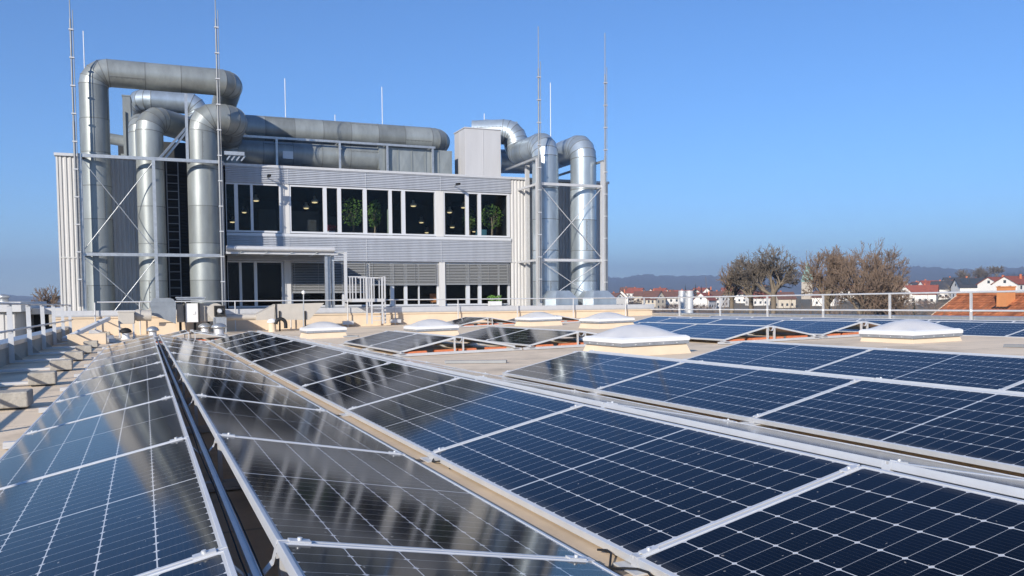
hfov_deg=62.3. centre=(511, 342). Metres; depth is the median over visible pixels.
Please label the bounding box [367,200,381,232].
ficus tree
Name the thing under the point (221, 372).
solar panel
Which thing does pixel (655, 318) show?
solar panel
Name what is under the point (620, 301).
town house
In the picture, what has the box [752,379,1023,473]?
solar panel
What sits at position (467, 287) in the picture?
window
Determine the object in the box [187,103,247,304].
exhaust duct
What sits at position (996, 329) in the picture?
solar panel
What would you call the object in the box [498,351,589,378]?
panel mount
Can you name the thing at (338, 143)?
duct trestle
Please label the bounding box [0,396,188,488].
solar panel
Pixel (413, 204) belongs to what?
pendant lamp
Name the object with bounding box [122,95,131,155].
fan housing
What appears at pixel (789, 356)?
solar panel
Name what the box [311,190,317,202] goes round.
pendant lamp
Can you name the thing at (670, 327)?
solar panel
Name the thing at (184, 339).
solar panel
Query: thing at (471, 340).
solar panel
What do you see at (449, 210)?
pendant lamp
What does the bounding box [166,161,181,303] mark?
wall ladder
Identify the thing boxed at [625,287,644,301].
town house
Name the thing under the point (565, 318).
solar panel
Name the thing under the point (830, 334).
brick
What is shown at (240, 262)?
window
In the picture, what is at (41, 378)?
concrete block
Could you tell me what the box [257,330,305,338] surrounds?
solar panel
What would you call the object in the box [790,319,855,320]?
solar panel
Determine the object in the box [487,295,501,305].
planter
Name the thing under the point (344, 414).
panel mount
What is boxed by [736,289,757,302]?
town house
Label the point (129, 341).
solar panel
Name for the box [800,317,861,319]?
solar panel
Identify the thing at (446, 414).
solar panel
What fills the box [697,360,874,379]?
solar panel
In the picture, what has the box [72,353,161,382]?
solar panel
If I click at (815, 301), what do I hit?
town house
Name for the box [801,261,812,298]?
church
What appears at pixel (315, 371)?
solar panel
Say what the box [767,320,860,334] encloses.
solar panel
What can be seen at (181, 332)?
solar panel
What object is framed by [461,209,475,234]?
ficus tree
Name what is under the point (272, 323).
gooseneck pipe
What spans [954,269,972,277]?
bare tree
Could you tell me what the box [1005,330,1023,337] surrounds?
solar panel
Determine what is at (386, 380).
solar panel
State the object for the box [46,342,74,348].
counterweight arm
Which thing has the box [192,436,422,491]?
panel mount
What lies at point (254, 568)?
cable rail
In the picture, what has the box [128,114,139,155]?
exhaust duct
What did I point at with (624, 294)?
town house
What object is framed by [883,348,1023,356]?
solar panel
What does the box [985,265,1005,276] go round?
bare tree
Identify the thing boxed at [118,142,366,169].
plant screen
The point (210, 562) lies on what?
solar panel
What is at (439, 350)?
brick
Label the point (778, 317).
solar panel
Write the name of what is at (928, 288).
town house
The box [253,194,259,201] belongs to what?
pendant lamp
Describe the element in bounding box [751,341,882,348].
solar panel
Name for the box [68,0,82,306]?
lightning mast
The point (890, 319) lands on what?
solar panel
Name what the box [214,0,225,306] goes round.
lightning mast
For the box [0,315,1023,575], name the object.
roof deck
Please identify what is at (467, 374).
solar panel
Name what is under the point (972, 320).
solar panel
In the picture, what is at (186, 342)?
solar panel
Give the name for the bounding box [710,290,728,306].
town house
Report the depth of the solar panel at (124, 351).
14.68 m
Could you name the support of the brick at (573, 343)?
on the roof deck
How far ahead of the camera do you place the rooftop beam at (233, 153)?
30.88 m
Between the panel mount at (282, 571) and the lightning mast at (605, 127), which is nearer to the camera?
the panel mount at (282, 571)
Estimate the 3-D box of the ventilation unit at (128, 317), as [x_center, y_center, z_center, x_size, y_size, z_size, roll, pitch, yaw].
[-12.027,-0.630,27.063,0.977,0.955,1.212,-2,3,-22]
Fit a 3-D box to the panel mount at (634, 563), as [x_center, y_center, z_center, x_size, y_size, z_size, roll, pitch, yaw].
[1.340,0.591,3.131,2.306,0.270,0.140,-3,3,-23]
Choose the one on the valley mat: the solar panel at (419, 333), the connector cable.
the connector cable
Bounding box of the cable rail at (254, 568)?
[156,337,263,575]
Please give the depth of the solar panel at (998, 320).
18.60 m
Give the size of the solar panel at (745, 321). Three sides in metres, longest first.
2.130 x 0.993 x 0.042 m
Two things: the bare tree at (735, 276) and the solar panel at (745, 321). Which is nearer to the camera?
the solar panel at (745, 321)
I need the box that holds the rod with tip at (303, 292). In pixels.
[302,290,304,326]
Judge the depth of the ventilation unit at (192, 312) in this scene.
28.01 m
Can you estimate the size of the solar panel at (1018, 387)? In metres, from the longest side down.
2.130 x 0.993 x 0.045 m
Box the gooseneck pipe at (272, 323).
[267,317,287,331]
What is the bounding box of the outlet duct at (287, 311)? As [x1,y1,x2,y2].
[226,303,323,330]
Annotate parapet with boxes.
[0,326,68,366]
[652,313,1023,320]
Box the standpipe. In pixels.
[332,251,347,307]
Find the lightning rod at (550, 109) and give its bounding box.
[550,83,550,135]
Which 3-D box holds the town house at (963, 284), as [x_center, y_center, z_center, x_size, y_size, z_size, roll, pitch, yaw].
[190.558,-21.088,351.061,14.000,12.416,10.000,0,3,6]
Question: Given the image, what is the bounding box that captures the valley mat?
[206,342,653,575]
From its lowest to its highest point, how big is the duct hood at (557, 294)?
0.721 m
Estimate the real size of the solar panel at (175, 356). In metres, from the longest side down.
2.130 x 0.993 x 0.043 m
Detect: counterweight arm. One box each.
[0,367,49,371]
[0,381,27,385]
[15,353,64,361]
[32,346,65,354]
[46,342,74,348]
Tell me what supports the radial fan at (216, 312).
on the roof deck
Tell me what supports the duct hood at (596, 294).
on the terrace
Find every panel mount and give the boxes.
[2,398,336,448]
[38,377,295,412]
[60,364,258,391]
[74,355,247,376]
[84,347,227,366]
[91,343,169,359]
[97,339,209,353]
[159,331,223,340]
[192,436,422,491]
[234,543,618,575]
[337,377,580,415]
[362,342,477,350]
[392,338,521,356]
[418,404,736,462]
[459,318,514,326]
[465,322,497,324]
[479,337,582,344]
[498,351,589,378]
[522,332,585,349]
[590,362,697,397]
[611,463,1023,575]
[717,326,818,343]
[740,379,874,428]
[819,322,867,338]
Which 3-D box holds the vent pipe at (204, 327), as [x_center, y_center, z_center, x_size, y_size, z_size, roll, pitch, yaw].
[-10.127,-0.451,27.956,0.449,0.360,0.449,-3,3,-23]
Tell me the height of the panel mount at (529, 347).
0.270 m
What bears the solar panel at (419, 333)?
on the panel mount
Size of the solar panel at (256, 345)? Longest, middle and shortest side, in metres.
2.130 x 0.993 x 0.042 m
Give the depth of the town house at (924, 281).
446.68 m
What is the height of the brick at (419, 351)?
0.075 m
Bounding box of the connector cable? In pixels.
[597,548,651,575]
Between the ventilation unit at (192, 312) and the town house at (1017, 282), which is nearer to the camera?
the ventilation unit at (192, 312)
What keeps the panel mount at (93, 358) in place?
on the roof deck
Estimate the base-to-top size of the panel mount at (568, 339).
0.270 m
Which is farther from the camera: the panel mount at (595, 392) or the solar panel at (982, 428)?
the panel mount at (595, 392)
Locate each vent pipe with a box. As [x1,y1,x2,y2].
[119,328,131,338]
[146,326,158,336]
[198,323,211,332]
[211,323,226,334]
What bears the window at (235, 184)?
in the office building
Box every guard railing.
[0,302,72,362]
[89,297,650,334]
[643,290,1023,319]
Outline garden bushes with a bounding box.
[616,294,952,314]
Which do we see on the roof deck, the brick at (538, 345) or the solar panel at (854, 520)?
the brick at (538, 345)
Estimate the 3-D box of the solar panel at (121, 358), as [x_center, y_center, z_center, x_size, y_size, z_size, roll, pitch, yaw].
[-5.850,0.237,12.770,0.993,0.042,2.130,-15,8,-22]
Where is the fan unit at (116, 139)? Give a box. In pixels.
[110,133,123,155]
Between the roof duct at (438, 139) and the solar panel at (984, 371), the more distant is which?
the roof duct at (438, 139)
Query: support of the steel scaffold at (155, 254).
on the terrace
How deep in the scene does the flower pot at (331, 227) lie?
34.99 m
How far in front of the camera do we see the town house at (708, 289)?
521.29 m
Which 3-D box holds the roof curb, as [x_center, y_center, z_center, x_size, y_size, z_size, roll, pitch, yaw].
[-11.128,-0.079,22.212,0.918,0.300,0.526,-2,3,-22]
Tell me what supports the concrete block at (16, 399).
on the roof deck
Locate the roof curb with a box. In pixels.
[67,333,106,345]
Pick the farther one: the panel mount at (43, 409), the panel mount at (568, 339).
the panel mount at (568, 339)
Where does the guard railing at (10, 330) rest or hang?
on the roof deck
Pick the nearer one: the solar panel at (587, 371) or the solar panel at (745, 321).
the solar panel at (587, 371)
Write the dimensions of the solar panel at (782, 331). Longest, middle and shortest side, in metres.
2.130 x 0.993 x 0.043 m
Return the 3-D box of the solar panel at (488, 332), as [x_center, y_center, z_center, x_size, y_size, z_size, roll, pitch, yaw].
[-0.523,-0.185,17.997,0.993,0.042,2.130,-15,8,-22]
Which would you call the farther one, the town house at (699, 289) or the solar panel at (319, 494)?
the town house at (699, 289)
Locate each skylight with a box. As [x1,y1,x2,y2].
[299,322,346,338]
[404,319,458,335]
[515,312,561,325]
[579,312,634,328]
[583,325,690,355]
[859,319,962,343]
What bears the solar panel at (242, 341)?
on the panel mount
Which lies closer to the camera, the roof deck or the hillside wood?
the roof deck
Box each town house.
[611,292,626,304]
[619,287,636,291]
[619,289,628,303]
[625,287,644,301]
[633,290,645,302]
[641,289,666,308]
[652,287,668,290]
[662,290,677,308]
[674,289,695,298]
[692,287,705,294]
[693,291,717,308]
[702,287,712,292]
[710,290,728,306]
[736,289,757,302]
[744,292,770,305]
[776,291,796,307]
[811,291,839,305]
[898,286,911,304]
[906,285,915,302]
[914,284,938,304]
[917,279,938,284]
[930,280,952,299]
[942,276,959,280]
[949,276,984,297]
[976,275,1003,290]
[990,274,1023,292]
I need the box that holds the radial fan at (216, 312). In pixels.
[207,303,226,332]
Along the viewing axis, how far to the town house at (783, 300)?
434.07 m
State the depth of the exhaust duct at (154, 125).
30.37 m
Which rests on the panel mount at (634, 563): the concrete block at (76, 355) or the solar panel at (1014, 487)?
the solar panel at (1014, 487)
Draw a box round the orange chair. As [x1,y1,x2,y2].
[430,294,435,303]
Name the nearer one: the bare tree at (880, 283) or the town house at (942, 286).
the bare tree at (880, 283)
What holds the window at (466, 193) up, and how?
in the office building
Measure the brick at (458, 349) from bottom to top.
0.075 m
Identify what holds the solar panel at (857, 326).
on the panel mount
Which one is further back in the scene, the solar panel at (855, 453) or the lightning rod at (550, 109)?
the lightning rod at (550, 109)
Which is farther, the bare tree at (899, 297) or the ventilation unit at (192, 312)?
the bare tree at (899, 297)
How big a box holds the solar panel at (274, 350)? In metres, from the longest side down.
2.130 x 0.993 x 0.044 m
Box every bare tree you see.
[31,284,60,306]
[716,261,743,312]
[719,256,770,313]
[732,244,802,313]
[798,244,858,313]
[822,238,904,314]
[856,246,912,314]
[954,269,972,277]
[970,265,991,277]
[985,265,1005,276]
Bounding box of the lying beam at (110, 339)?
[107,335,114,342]
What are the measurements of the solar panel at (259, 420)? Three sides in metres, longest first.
2.130 x 0.993 x 0.044 m
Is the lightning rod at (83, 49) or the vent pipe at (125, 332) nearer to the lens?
the vent pipe at (125, 332)
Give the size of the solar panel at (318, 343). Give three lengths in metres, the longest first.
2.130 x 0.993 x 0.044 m
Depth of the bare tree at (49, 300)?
50.70 m
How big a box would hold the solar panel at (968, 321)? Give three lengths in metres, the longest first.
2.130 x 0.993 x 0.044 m
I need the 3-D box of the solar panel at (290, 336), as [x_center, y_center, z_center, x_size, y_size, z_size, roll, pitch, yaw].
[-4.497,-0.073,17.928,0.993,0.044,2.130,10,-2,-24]
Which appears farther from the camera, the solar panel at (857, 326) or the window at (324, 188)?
the window at (324, 188)
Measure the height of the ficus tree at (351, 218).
1.654 m
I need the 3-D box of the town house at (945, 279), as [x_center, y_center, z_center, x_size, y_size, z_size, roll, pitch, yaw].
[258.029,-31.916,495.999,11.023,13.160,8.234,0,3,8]
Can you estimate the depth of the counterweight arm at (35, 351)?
17.39 m
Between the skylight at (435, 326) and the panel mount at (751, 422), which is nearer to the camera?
the panel mount at (751, 422)
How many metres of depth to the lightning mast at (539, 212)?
35.21 m
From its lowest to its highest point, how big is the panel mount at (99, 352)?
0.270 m
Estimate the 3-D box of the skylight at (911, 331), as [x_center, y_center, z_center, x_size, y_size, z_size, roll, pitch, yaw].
[6.827,-0.170,14.536,1.173,0.441,1.173,-3,3,-23]
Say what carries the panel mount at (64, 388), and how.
on the roof deck
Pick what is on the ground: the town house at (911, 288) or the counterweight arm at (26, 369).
the town house at (911, 288)
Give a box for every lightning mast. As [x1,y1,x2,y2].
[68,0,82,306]
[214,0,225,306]
[537,26,541,300]
[603,67,607,290]
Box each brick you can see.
[405,350,426,353]
[433,349,453,351]
[456,348,476,350]
[484,346,506,348]
[532,344,553,346]
[557,342,576,345]
[726,338,744,340]
[746,337,765,339]
[786,335,807,337]
[819,333,840,335]
[840,332,858,334]
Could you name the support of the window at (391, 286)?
in the office building
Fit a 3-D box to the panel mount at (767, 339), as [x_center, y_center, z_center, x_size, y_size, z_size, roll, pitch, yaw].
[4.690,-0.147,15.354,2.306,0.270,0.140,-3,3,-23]
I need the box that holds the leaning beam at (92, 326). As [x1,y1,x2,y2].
[62,317,110,340]
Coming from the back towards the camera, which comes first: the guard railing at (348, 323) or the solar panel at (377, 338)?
the guard railing at (348, 323)
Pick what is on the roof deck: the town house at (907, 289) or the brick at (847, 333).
the brick at (847, 333)
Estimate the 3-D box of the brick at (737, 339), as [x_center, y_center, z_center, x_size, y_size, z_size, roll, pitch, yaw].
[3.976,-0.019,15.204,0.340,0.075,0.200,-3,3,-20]
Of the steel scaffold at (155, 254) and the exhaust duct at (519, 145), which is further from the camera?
the exhaust duct at (519, 145)
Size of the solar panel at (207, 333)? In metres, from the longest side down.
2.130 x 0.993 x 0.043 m
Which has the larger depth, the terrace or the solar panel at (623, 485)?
the terrace
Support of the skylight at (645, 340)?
on the roof deck
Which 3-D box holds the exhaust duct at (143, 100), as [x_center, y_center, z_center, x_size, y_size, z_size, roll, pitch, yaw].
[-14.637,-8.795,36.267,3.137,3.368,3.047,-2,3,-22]
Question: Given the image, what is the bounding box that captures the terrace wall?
[55,304,653,335]
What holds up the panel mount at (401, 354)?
on the roof deck
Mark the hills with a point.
(647, 282)
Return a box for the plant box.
[454,127,500,175]
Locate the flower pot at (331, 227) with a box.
[327,225,334,234]
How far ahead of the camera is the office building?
35.93 m
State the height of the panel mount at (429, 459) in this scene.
0.270 m
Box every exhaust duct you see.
[78,59,242,310]
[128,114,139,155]
[131,90,204,116]
[135,107,189,309]
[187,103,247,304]
[471,119,558,305]
[501,135,596,296]
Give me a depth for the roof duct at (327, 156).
36.25 m
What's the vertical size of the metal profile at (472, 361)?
0.058 m
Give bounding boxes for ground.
[55,296,949,314]
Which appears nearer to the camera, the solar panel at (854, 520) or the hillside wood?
the solar panel at (854, 520)
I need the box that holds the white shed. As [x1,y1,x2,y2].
[0,294,46,339]
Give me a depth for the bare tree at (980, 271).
470.08 m
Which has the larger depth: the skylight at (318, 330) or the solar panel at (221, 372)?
the skylight at (318, 330)
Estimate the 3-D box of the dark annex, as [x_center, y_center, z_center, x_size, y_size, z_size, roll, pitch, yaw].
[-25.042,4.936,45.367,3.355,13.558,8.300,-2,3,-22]
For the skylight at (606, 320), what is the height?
0.441 m
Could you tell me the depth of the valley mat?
3.84 m
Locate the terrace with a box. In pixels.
[49,314,51,325]
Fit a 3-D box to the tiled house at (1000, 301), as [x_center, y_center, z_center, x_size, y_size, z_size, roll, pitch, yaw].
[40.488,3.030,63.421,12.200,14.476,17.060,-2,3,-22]
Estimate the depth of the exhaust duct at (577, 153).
36.83 m
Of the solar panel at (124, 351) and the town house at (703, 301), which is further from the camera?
the town house at (703, 301)
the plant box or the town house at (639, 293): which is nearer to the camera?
the plant box
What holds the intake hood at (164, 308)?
on the roof deck
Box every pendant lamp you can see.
[229,212,234,222]
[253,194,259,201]
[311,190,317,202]
[410,200,416,206]
[424,205,428,232]
[447,196,452,212]
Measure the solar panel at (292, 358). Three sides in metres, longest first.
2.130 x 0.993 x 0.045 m
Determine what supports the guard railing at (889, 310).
on the roof deck
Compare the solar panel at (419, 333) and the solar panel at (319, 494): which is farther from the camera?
the solar panel at (419, 333)
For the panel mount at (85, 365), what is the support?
on the roof deck
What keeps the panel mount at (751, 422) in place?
on the roof deck
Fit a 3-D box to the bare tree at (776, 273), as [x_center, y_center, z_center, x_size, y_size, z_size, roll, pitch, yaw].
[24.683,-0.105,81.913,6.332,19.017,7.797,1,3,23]
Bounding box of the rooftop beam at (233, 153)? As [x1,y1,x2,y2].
[224,151,244,160]
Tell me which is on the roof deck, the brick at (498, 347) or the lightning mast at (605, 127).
the brick at (498, 347)
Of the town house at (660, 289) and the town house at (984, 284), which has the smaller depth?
the town house at (984, 284)
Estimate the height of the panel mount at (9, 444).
0.270 m
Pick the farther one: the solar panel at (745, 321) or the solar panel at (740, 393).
the solar panel at (745, 321)
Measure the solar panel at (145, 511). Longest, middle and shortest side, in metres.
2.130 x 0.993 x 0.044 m
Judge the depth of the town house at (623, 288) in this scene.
612.05 m
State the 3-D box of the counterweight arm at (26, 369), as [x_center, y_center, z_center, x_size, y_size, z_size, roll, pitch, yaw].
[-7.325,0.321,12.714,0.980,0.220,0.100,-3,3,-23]
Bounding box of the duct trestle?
[243,135,434,172]
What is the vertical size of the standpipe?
2.291 m
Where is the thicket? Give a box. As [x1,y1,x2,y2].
[662,286,987,315]
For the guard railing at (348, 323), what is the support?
on the roof deck
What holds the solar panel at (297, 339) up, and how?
on the panel mount
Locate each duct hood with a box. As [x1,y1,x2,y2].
[542,291,577,304]
[577,291,616,304]
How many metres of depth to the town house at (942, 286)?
424.56 m
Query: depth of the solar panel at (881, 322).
18.38 m
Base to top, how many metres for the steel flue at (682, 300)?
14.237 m
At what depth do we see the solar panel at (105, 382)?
8.77 m
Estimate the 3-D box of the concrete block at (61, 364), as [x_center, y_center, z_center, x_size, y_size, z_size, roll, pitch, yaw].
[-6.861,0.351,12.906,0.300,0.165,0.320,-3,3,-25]
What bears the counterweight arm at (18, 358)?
on the roof deck
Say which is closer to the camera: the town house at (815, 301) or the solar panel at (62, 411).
the solar panel at (62, 411)
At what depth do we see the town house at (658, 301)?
433.18 m
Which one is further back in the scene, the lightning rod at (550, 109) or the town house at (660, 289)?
the town house at (660, 289)
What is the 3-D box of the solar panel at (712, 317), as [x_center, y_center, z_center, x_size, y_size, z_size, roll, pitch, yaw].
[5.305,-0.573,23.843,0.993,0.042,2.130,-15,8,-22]
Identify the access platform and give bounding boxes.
[343,276,385,323]
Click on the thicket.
(839, 306)
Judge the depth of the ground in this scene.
422.96 m
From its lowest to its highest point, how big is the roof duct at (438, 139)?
2.571 m
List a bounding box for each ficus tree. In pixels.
[341,196,362,232]
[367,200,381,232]
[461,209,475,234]
[481,203,503,235]
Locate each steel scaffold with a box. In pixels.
[78,93,225,310]
[501,156,603,305]
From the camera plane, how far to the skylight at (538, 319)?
26.97 m
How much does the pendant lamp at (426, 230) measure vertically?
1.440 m
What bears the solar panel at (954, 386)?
on the panel mount at (751, 422)
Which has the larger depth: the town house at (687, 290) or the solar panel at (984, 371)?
the town house at (687, 290)
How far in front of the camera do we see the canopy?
32.49 m
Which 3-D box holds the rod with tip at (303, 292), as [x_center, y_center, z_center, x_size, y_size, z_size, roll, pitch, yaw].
[-6.889,-1.036,28.038,0.120,1.347,0.117,-2,3,-22]
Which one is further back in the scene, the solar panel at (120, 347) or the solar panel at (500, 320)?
the solar panel at (500, 320)
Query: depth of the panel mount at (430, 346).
16.45 m
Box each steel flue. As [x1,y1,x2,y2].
[678,291,685,312]
[686,291,692,312]
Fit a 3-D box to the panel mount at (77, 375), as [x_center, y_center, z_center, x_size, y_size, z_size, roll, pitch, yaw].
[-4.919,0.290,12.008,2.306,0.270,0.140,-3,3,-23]
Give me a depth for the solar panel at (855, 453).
3.99 m
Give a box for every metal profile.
[445,360,506,363]
[1003,344,1023,346]
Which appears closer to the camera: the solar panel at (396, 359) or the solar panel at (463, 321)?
the solar panel at (396, 359)
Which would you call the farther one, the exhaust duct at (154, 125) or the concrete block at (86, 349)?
the exhaust duct at (154, 125)
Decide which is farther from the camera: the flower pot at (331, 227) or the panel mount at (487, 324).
the flower pot at (331, 227)
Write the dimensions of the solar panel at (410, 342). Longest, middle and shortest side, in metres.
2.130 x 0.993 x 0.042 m
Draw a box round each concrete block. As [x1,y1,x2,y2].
[0,389,33,409]
[27,370,57,386]
[49,359,72,370]
[64,351,83,360]
[75,345,91,353]
[83,340,98,347]
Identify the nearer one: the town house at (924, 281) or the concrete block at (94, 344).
the concrete block at (94, 344)
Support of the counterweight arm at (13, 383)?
on the roof deck
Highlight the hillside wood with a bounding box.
[943,270,1023,294]
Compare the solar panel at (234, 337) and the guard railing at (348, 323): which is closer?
the solar panel at (234, 337)
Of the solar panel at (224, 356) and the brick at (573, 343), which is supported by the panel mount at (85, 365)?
the solar panel at (224, 356)
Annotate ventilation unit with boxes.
[117,308,151,337]
[175,297,212,333]
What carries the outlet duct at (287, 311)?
on the roof deck
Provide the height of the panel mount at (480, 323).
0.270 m
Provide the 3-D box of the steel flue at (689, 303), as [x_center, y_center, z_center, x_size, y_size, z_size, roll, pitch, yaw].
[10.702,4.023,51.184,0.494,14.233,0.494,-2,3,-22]
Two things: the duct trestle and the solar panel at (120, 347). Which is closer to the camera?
the solar panel at (120, 347)
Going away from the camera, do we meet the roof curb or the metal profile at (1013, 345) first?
the metal profile at (1013, 345)
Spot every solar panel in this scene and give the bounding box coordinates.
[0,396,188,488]
[0,436,227,575]
[24,374,174,433]
[54,361,166,401]
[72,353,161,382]
[84,346,159,369]
[93,341,156,360]
[100,338,154,353]
[104,335,153,348]
[144,548,237,575]
[155,330,188,339]
[159,334,207,343]
[161,337,216,348]
[163,341,226,354]
[166,346,239,361]
[169,352,257,371]
[174,360,284,386]
[181,373,324,409]
[190,330,227,336]
[193,393,401,452]
[210,331,260,344]
[216,433,585,558]
[217,333,275,349]
[226,336,291,354]
[237,340,315,362]
[251,345,345,373]
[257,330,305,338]
[269,333,325,342]
[271,352,390,388]
[277,537,619,575]
[283,336,351,347]
[300,362,459,412]
[302,340,382,353]
[326,345,423,361]
[344,331,416,346]
[346,377,582,456]
[358,351,480,372]
[368,333,454,352]
[394,330,464,341]
[405,361,568,389]
[424,333,512,346]
[430,404,859,562]
[448,317,487,325]
[455,326,527,339]
[477,376,722,419]
[484,317,515,322]
[485,329,577,345]
[495,326,571,336]
[503,351,684,391]
[535,328,597,337]
[555,315,578,320]
[589,350,696,361]
[596,361,856,421]
[604,401,1023,479]
[633,316,689,323]
[634,322,693,331]
[635,465,1023,575]
[659,318,718,323]
[672,324,767,340]
[686,341,869,370]
[690,317,735,318]
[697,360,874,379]
[707,319,781,325]
[709,316,750,317]
[718,324,813,335]
[736,318,789,319]
[751,317,802,318]
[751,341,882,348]
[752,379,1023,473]
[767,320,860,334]
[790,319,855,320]
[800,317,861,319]
[805,349,1023,389]
[812,320,880,329]
[838,320,937,331]
[858,318,930,320]
[875,377,1023,394]
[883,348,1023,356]
[888,459,1023,498]
[928,319,1011,321]
[935,319,1015,320]
[937,321,1023,336]
[951,321,1023,322]
[998,381,1023,391]
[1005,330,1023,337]
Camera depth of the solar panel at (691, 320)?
20.93 m
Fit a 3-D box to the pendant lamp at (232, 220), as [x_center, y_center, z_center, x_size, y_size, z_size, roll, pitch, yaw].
[-12.057,-5.766,36.512,0.280,1.252,0.280,-2,3,-22]
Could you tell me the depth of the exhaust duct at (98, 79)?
29.77 m
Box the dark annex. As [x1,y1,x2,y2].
[30,307,60,331]
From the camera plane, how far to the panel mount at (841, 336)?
16.02 m
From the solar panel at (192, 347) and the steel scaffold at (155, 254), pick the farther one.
the steel scaffold at (155, 254)
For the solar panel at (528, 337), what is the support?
on the panel mount at (568, 339)
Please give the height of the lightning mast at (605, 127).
11.556 m
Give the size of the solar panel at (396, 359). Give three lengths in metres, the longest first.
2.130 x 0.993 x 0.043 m
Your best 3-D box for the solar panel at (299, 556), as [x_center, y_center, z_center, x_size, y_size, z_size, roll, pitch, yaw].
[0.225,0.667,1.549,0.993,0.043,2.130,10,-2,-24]
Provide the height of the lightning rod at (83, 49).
5.828 m
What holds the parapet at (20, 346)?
on the roof deck
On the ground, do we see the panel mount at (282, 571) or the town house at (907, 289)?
the town house at (907, 289)
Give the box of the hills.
[9,265,1023,301]
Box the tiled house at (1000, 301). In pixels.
[932,286,1023,315]
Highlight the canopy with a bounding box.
[224,245,342,307]
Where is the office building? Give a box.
[54,152,608,310]
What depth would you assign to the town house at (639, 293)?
526.88 m
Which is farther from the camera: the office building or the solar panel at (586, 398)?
the office building
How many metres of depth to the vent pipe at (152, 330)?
25.30 m
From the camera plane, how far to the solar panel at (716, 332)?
15.84 m
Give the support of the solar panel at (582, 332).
on the panel mount at (568, 339)
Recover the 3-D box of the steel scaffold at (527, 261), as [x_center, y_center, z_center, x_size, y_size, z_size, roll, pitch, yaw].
[1.464,-4.773,38.793,3.250,6.340,5.950,-2,3,-22]
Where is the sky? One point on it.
(735, 127)
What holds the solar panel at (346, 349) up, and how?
on the panel mount
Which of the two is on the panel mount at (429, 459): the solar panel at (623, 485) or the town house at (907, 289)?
the solar panel at (623, 485)
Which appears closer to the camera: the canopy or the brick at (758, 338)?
the brick at (758, 338)
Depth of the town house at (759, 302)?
463.25 m
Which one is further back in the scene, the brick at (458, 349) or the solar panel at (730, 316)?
the solar panel at (730, 316)
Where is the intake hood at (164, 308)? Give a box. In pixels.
[150,298,175,334]
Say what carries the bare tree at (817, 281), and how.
on the ground
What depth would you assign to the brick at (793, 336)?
15.72 m
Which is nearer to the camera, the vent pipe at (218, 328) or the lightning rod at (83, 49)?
the vent pipe at (218, 328)
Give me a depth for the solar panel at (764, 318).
22.05 m
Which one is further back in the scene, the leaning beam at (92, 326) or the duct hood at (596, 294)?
the duct hood at (596, 294)
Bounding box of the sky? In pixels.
[0,0,1023,296]
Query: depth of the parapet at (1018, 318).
25.70 m
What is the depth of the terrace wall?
32.01 m
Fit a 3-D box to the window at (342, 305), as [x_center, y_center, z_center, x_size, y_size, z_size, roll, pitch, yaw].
[-7.484,-2.376,34.810,3.147,1.849,0.120,-2,3,-22]
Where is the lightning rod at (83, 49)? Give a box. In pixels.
[83,31,84,67]
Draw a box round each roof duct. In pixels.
[238,140,451,173]
[242,115,449,150]
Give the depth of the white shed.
38.52 m
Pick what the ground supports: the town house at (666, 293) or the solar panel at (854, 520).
the town house at (666, 293)
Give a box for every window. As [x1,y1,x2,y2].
[225,182,281,232]
[227,261,283,307]
[289,185,435,235]
[291,261,367,306]
[368,262,438,305]
[444,191,509,237]
[445,263,509,305]
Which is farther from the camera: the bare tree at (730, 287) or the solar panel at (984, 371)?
the bare tree at (730, 287)
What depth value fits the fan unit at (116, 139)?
33.57 m
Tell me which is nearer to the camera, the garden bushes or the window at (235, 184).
the window at (235, 184)
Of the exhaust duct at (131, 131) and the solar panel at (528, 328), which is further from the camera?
the exhaust duct at (131, 131)
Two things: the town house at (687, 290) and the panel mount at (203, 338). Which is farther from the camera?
the town house at (687, 290)
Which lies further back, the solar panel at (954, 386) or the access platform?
the access platform
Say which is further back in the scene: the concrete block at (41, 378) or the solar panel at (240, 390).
the concrete block at (41, 378)

